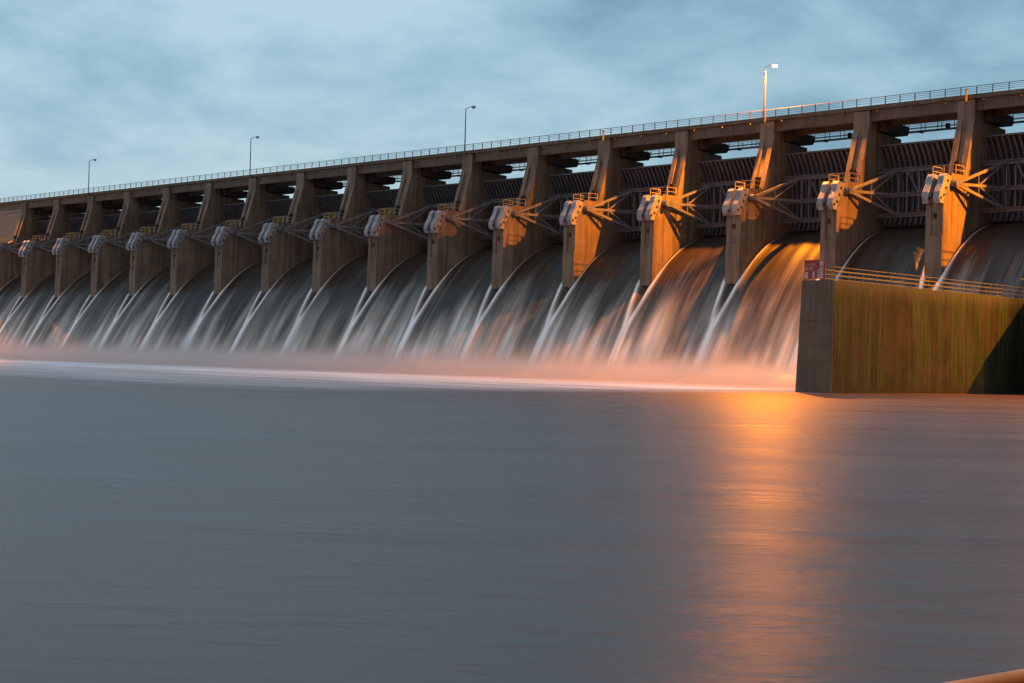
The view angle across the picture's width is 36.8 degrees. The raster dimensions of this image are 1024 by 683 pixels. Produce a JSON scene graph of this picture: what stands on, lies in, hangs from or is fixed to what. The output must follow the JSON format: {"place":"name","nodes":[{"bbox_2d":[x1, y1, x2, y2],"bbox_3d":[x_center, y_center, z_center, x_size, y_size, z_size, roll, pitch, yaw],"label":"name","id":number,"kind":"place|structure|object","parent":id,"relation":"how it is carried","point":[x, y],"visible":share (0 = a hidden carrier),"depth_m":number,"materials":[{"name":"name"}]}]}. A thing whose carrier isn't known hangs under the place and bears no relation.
{"place":"outdoors","nodes":[
{"label":"outdoors","id":0,"kind":"place"},
{"bbox_2d":[0,275,23,330],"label":"water","id":1,"kind":"structure","parent":0,"point":[11,299],"depth_m":348.43,"materials":[{"name":"grey liquid"}]},
{"bbox_2d":[0,273,57,357],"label":"water","id":2,"kind":"structure","parent":0,"point":[27,316],"depth_m":336.95,"materials":[{"name":"white liquid"}]},
{"bbox_2d":[20,271,93,358],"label":"water","id":3,"kind":"structure","parent":0,"point":[49,335],"depth_m":326.58,"materials":[{"name":"white liquid"}]},
{"bbox_2d":[56,268,131,360],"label":"water","id":4,"kind":"structure","parent":0,"point":[96,319],"depth_m":316.11,"materials":[{"name":"white liquid"}]},
{"bbox_2d":[94,266,173,361],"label":"water","id":5,"kind":"structure","parent":0,"point":[137,317],"depth_m":305.64,"materials":[{"name":"white liquid"}]},
{"bbox_2d":[136,263,217,363],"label":"water","id":6,"kind":"structure","parent":0,"point":[172,329],"depth_m":295.16,"materials":[{"name":"white liquid"}]},
{"bbox_2d":[180,260,264,364],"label":"water","id":7,"kind":"structure","parent":0,"point":[225,318],"depth_m":284.65,"materials":[{"name":"white liquid"}]},
{"bbox_2d":[226,257,316,366],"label":"water","id":8,"kind":"structure","parent":0,"point":[272,320],"depth_m":274.17,"materials":[{"name":"white liquid"}]},
{"bbox_2d":[276,253,371,368],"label":"water","id":9,"kind":"structure","parent":0,"point":[326,319],"depth_m":263.71,"materials":[{"name":"white liquid"}]},
{"bbox_2d":[333,250,431,370],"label":"water","id":10,"kind":"structure","parent":0,"point":[378,329],"depth_m":253.19,"materials":[{"name":"white liquid"}]},
{"bbox_2d":[392,247,496,373],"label":"water","id":11,"kind":"structure","parent":0,"point":[446,320],"depth_m":242.72,"materials":[{"name":"white liquid"}]},
{"bbox_2d":[0,358,1023,682],"bbox_3d":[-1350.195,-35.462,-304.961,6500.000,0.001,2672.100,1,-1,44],"label":"river","id":12,"kind":"structure","parent":0,"point":[192,524],"depth_m":21.74,"materials":[{"name":"liquid"}]},
{"bbox_2d":[6,356,22,358],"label":"white water","id":13,"kind":"structure","parent":12,"relation":"on","point":[16,357],"depth_m":326.57,"materials":[{"name":"white liquid"}]},
{"bbox_2d":[0,202,52,289],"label":"spillway pier","id":14,"kind":"structure","parent":12,"relation":"in","point":[10,261],"depth_m":358.94,"materials":[{"name":"concrete"}]},
{"bbox_2d":[2,220,49,253],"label":"radial gate","id":15,"kind":"structure","parent":14,"relation":"attached to","point":[42,226],"depth_m":358.32,"materials":[{"name":"metal"}]},
{"bbox_2d":[0,80,1023,210],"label":"road bridge","id":16,"kind":"structure","parent":14,"relation":"on","point":[1000,103],"depth_m":235.22,"materials":[{"name":"concrete"}]},
{"bbox_2d":[42,357,58,359],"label":"white water","id":17,"kind":"structure","parent":12,"relation":"on","point":[51,358],"depth_m":316.03,"materials":[{"name":"white liquid"}]},
{"bbox_2d":[18,199,86,297],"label":"spillway pier","id":18,"kind":"structure","parent":12,"relation":"in","point":[38,265],"depth_m":347.18,"materials":[{"name":"concrete"}]},
{"bbox_2d":[34,217,83,252],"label":"radial gate","id":19,"kind":"structure","parent":18,"relation":"attached to","point":[76,224],"depth_m":347.74,"materials":[{"name":"metal"}]},
{"bbox_2d":[52,195,123,297],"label":"spillway pier","id":20,"kind":"structure","parent":12,"relation":"in","point":[73,263],"depth_m":336.79,"materials":[{"name":"concrete"}]},
{"bbox_2d":[87,159,96,195],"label":"lamp post","id":21,"kind":"object","parent":20,"relation":"on","point":[88,177],"visible":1,"depth_m":339.34,"materials":[{"name":"metal"}]},
{"bbox_2d":[68,214,119,250],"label":"radial gate","id":22,"kind":"structure","parent":20,"relation":"attached to","point":[111,221],"depth_m":337.32,"materials":[{"name":"metal"}]},
{"bbox_2d":[78,358,97,360],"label":"white water","id":23,"kind":"structure","parent":12,"relation":"on","point":[90,359],"depth_m":305.19,"materials":[{"name":"white liquid"}]},
{"bbox_2d":[88,191,161,296],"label":"spillway pier","id":24,"kind":"structure","parent":12,"relation":"in","point":[110,261],"depth_m":326.35,"materials":[{"name":"concrete"}]},
{"bbox_2d":[105,210,158,249],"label":"radial gate","id":25,"kind":"structure","parent":24,"relation":"attached to","point":[149,218],"depth_m":326.68,"materials":[{"name":"metal"}]},
{"bbox_2d":[117,355,139,362],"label":"white water","id":26,"kind":"structure","parent":12,"relation":"in","point":[130,359],"depth_m":294.65,"materials":[{"name":"white liquid"}]},
{"bbox_2d":[126,187,203,296],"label":"spillway pier","id":27,"kind":"structure","parent":12,"relation":"in","point":[149,259],"depth_m":315.97,"materials":[{"name":"concrete"}]},
{"bbox_2d":[144,206,200,248],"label":"radial gate","id":28,"kind":"structure","parent":27,"relation":"attached to","point":[189,215],"depth_m":316.17,"materials":[{"name":"metal"}]},
{"bbox_2d":[162,356,182,363],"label":"white water","id":29,"kind":"structure","parent":12,"relation":"in","point":[175,360],"depth_m":284.13,"materials":[{"name":"white liquid"}]},
{"bbox_2d":[167,182,247,294],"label":"spillway pier","id":30,"kind":"structure","parent":12,"relation":"in","point":[190,257],"depth_m":305.66,"materials":[{"name":"concrete"}]},
{"bbox_2d":[185,202,244,246],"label":"radial gate","id":31,"kind":"structure","parent":30,"relation":"attached to","point":[233,211],"depth_m":305.54,"materials":[{"name":"metal"}]},
{"bbox_2d":[208,361,228,365],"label":"white water","id":32,"kind":"structure","parent":12,"relation":"on","point":[220,363],"depth_m":273.85,"materials":[{"name":"white liquid"}]},
{"bbox_2d":[211,177,294,294],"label":"spillway pier","id":33,"kind":"structure","parent":12,"relation":"in","point":[235,255],"depth_m":295.24,"materials":[{"name":"concrete"}]},
{"bbox_2d":[249,136,258,177],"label":"lamp post","id":34,"kind":"object","parent":33,"relation":"on","point":[257,137],"visible":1,"depth_m":297.33,"materials":[{"name":"metal"}]},
{"bbox_2d":[230,198,291,245],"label":"radial gate","id":35,"kind":"structure","parent":33,"relation":"attached to","point":[279,209],"depth_m":295.00,"materials":[{"name":"metal"}]},
{"bbox_2d":[260,363,279,367],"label":"white water","id":36,"kind":"structure","parent":12,"relation":"in","point":[270,365],"depth_m":263.43,"materials":[{"name":"white liquid"}]},
{"bbox_2d":[258,172,342,293],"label":"spillway pier","id":37,"kind":"structure","parent":12,"relation":"in","point":[283,253],"depth_m":284.87,"materials":[{"name":"concrete"}]},
{"bbox_2d":[278,193,343,247],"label":"radial gate","id":38,"kind":"structure","parent":37,"relation":"attached to","point":[328,204],"depth_m":284.48,"materials":[{"name":"metal"}]},
{"bbox_2d":[314,363,338,369],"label":"white water","id":39,"kind":"structure","parent":12,"relation":"in","point":[328,366],"depth_m":252.56,"materials":[{"name":"white liquid"}]},
{"bbox_2d":[309,167,395,292],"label":"spillway pier","id":40,"kind":"structure","parent":12,"relation":"in","point":[334,250],"depth_m":274.44,"materials":[{"name":"concrete"}]},
{"bbox_2d":[340,210,344,219],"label":"doorway","id":41,"kind":"structure","parent":40,"relation":"in","point":[341,211],"depth_m":274.70,"materials":[{"name":"metal"}]},
{"bbox_2d":[330,188,398,245],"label":"radial gate","id":42,"kind":"structure","parent":40,"relation":"attached to","point":[381,199],"depth_m":273.93,"materials":[{"name":"metal"}]},
{"bbox_2d":[373,365,397,371],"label":"white water","id":43,"kind":"structure","parent":12,"relation":"on","point":[387,368],"depth_m":241.98,"materials":[{"name":"white liquid"}]},
{"bbox_2d":[364,160,451,291],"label":"spillway pier","id":44,"kind":"structure","parent":12,"relation":"in","point":[390,247],"depth_m":264.04,"materials":[{"name":"concrete"}]},
{"bbox_2d":[395,205,399,215],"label":"doorway","id":45,"kind":"structure","parent":44,"relation":"in","point":[397,207],"depth_m":264.24,"materials":[{"name":"metal"}]},
{"bbox_2d":[385,183,458,247],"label":"radial gate","id":46,"kind":"structure","parent":44,"relation":"attached to","point":[436,195],"depth_m":263.47,"materials":[{"name":"metal"}]},
{"bbox_2d":[451,170,460,176],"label":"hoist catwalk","id":47,"kind":"object","parent":44,"relation":"on","point":[456,172],"visible":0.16,"depth_m":269.95,"materials":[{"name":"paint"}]},
{"bbox_2d":[438,369,458,373],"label":"white water","id":48,"kind":"structure","parent":12,"relation":"in","point":[450,371],"depth_m":232.01,"materials":[{"name":"white liquid"}]},
{"bbox_2d":[423,154,512,290],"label":"spillway pier","id":49,"kind":"structure","parent":12,"relation":"in","point":[451,243],"depth_m":253.60,"materials":[{"name":"concrete"}]},
{"bbox_2d":[455,201,460,210],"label":"doorway","id":50,"kind":"structure","parent":49,"relation":"in","point":[456,202],"depth_m":253.75,"materials":[{"name":"metal"}]},
{"bbox_2d":[463,106,475,154],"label":"lamp post","id":51,"kind":"object","parent":49,"relation":"on","point":[472,107],"visible":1,"depth_m":255.30,"materials":[{"name":"metal"}]},
{"bbox_2d":[446,177,523,245],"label":"radial gate","id":52,"kind":"structure","parent":49,"relation":"attached to","point":[498,191],"depth_m":253.05,"materials":[{"name":"metal"}]},
{"bbox_2d":[509,163,526,170],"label":"hoist catwalk","id":53,"kind":"object","parent":49,"relation":"on","point":[523,169],"visible":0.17,"depth_m":259.14,"materials":[{"name":"paint"}]},
{"bbox_2d":[510,371,534,376],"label":"white water","id":54,"kind":"structure","parent":12,"relation":"on","point":[524,374],"depth_m":220.89,"materials":[{"name":"white liquid"}]},
{"bbox_2d":[488,147,578,288],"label":"spillway pier","id":55,"kind":"structure","parent":12,"relation":"in","point":[517,240],"depth_m":243.04,"materials":[{"name":"concrete"}]},
{"bbox_2d":[520,195,525,205],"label":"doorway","id":56,"kind":"structure","parent":55,"relation":"in","point":[522,201],"depth_m":243.19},
{"bbox_2d":[511,171,593,242],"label":"radial gate","id":57,"kind":"structure","parent":55,"relation":"attached to","point":[566,186],"depth_m":242.75,"materials":[{"name":"metal"}]},
{"bbox_2d":[574,156,596,164],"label":"hoist catwalk","id":58,"kind":"object","parent":55,"relation":"on","point":[585,163],"visible":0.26,"depth_m":248.56,"materials":[{"name":"paint"}]},
{"bbox_2d":[587,373,613,379],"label":"white water","id":59,"kind":"structure","parent":12,"relation":"on","point":[602,376],"depth_m":210.56,"materials":[{"name":"white liquid"}]},
{"bbox_2d":[559,139,649,287],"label":"spillway pier","id":60,"kind":"structure","parent":12,"relation":"in","point":[588,237],"depth_m":232.48,"materials":[{"name":"concrete"}]},
{"bbox_2d":[591,190,596,200],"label":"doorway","id":61,"kind":"structure","parent":60,"relation":"in","point":[593,191],"depth_m":232.68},
{"bbox_2d":[583,164,670,239],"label":"radial gate","id":62,"kind":"structure","parent":60,"relation":"attached to","point":[640,182],"depth_m":232.47,"materials":[{"name":"metal"}]},
{"bbox_2d":[646,148,674,157],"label":"hoist catwalk","id":63,"kind":"object","parent":60,"relation":"on","point":[660,156],"visible":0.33,"depth_m":237.93,"materials":[{"name":"paint"}]},
{"bbox_2d":[637,130,728,285],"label":"spillway pier","id":64,"kind":"structure","parent":12,"relation":"in","point":[667,232],"depth_m":221.94,"materials":[{"name":"concrete"}]},
{"bbox_2d":[669,184,674,194],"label":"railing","id":65,"kind":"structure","parent":64,"relation":"in","point":[670,185],"depth_m":222.19,"materials":[{"name":"yellow metal"}]},
{"bbox_2d":[662,156,755,235],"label":"radial gate","id":66,"kind":"structure","parent":64,"relation":"attached to","point":[721,177],"depth_m":222.01,"materials":[{"name":"metal"}]},
{"bbox_2d":[725,140,759,150],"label":"hoist catwalk","id":67,"kind":"object","parent":64,"relation":"on","point":[742,147],"visible":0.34,"depth_m":227.13,"materials":[{"name":"paint"}]},
{"bbox_2d":[673,377,704,382],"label":"white water","id":68,"kind":"structure","parent":12,"relation":"on","point":[689,380],"depth_m":199.82,"materials":[{"name":"white liquid"}]},
{"bbox_2d":[722,121,814,284],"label":"spillway pier","id":69,"kind":"structure","parent":12,"relation":"in","point":[754,227],"depth_m":211.36,"materials":[{"name":"concrete"}]},
{"bbox_2d":[755,177,760,188],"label":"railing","id":70,"kind":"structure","parent":69,"relation":"in","point":[758,179],"depth_m":211.65,"materials":[{"name":"metal"}]},
{"bbox_2d":[763,63,777,122],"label":"lamp post","id":71,"kind":"object","parent":69,"relation":"on","point":[764,117],"visible":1,"depth_m":213.26,"materials":[{"name":"metal"}]},
{"bbox_2d":[749,148,849,231],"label":"radial gate","id":72,"kind":"structure","parent":69,"relation":"attached to","point":[810,172],"depth_m":211.54,"materials":[{"name":"metal"}]},
{"bbox_2d":[810,131,852,142],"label":"hoist catwalk","id":73,"kind":"object","parent":69,"relation":"on","point":[849,135],"visible":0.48,"depth_m":216.09,"materials":[{"name":"paint"}]},
{"bbox_2d":[765,375,795,386],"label":"white water","id":74,"kind":"structure","parent":12,"relation":"in","point":[785,380],"depth_m":189.38,"materials":[{"name":"white liquid"}]},
{"bbox_2d":[816,111,908,279],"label":"spillway pier","id":75,"kind":"structure","parent":12,"relation":"in","point":[850,223],"depth_m":200.94,"materials":[{"name":"concrete"}]},
{"bbox_2d":[849,169,855,181],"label":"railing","id":76,"kind":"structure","parent":75,"relation":"in","point":[852,176],"depth_m":201.17,"materials":[{"name":"yellow metal"}]},
{"bbox_2d":[844,138,953,226],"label":"radial gate","id":77,"kind":"structure","parent":75,"relation":"attached to","point":[908,169],"depth_m":201.03,"materials":[{"name":"metal"}]},
{"bbox_2d":[904,120,956,133],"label":"hoist catwalk","id":78,"kind":"object","parent":75,"relation":"on","point":[947,126],"visible":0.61,"depth_m":205.25,"materials":[{"name":"paint"}]},
{"bbox_2d":[795,267,1023,393],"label":"training wall","id":79,"kind":"structure","parent":12,"relation":"in","point":[856,337],"depth_m":155.93,"materials":[{"name":"concrete"}]},
{"bbox_2d":[804,260,825,279],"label":"warning sign","id":80,"kind":"object","parent":79,"relation":"on","point":[814,269],"visible":1,"depth_m":147.75,"materials":[{"name":"red metal"}]},
{"bbox_2d":[921,99,1013,280],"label":"spillway pier","id":81,"kind":"structure","parent":12,"relation":"in","point":[955,217],"depth_m":190.25,"materials":[{"name":"concrete"}]},
{"bbox_2d":[954,161,960,173],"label":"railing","id":82,"kind":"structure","parent":81,"relation":"in","point":[958,163],"depth_m":190.61,"materials":[{"name":"yellow metal"}]},
{"bbox_2d":[951,132,1023,221],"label":"radial gate","id":83,"kind":"structure","parent":81,"relation":"attached to","point":[1006,164],"depth_m":191.86,"materials":[{"name":"metal"}]},
{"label":"spillway pier","id":84,"kind":"object","parent":12,"relation":"in","visible":0},
{"bbox_2d":[0,209,20,242],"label":"abutment wall","id":85,"kind":"structure","parent":84,"relation":"attached to","point":[9,219],"depth_m":365.60,"materials":[{"name":"concrete"}]},
{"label":"spillway pier","id":86,"kind":"object","parent":12,"relation":"in","visible":0},
{"bbox_2d":[1010,114,1023,123],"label":"hoist catwalk","id":87,"kind":"object","parent":86,"relation":"on","point":[1015,122],"visible":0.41,"depth_m":196.93,"materials":[{"name":"paint"}]},
{"bbox_2d":[456,243,567,375],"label":"water","id":88,"kind":"structure","parent":0,"point":[514,320],"depth_m":232.20,"materials":[{"name":"white liquid"}]},
{"bbox_2d":[0,0,1023,210],"label":"sky","id":89,"kind":"structure","parent":0,"point":[147,90],"materials":[{"name":"blue"}]},
{"bbox_2d":[528,239,646,378],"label":"water","id":90,"kind":"structure","parent":0,"point":[584,329],"depth_m":221.70,"materials":[{"name":"white liquid"}]},
{"bbox_2d":[606,235,731,381],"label":"water","id":91,"kind":"structure","parent":0,"point":[665,332],"depth_m":211.22,"materials":[{"name":"white liquid"}]},
{"bbox_2d":[692,231,820,384],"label":"water","id":92,"kind":"structure","parent":0,"point":[752,337],"depth_m":201.27,"materials":[{"name":"white liquid"}]},
{"bbox_2d":[790,226,932,377],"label":"water","id":93,"kind":"structure","parent":0,"point":[898,251],"depth_m":194.76,"materials":[{"name":"grey liquid"}]},
{"bbox_2d":[723,221,1016,235],"bbox_3d":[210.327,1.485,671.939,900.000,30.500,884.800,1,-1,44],"label":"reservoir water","id":94,"kind":"structure","parent":0,"point":[908,226],"depth_m":205.89,"materials":[{"name":"grey liquid"}]},
{"bbox_2d":[931,221,1023,298],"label":"water","id":95,"kind":"structure","parent":0,"point":[990,253],"depth_m":184.37,"materials":[{"name":"grey liquid"}]},
{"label":"bank","id":96,"kind":"structure","parent":0,"visible":0},
{"bbox_2d":[944,669,1023,682],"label":"handrail","id":97,"kind":"object","parent":96,"relation":"on","point":[1015,676],"depth_m":5.12,"materials":[{"name":"orange paint"}]}
]}

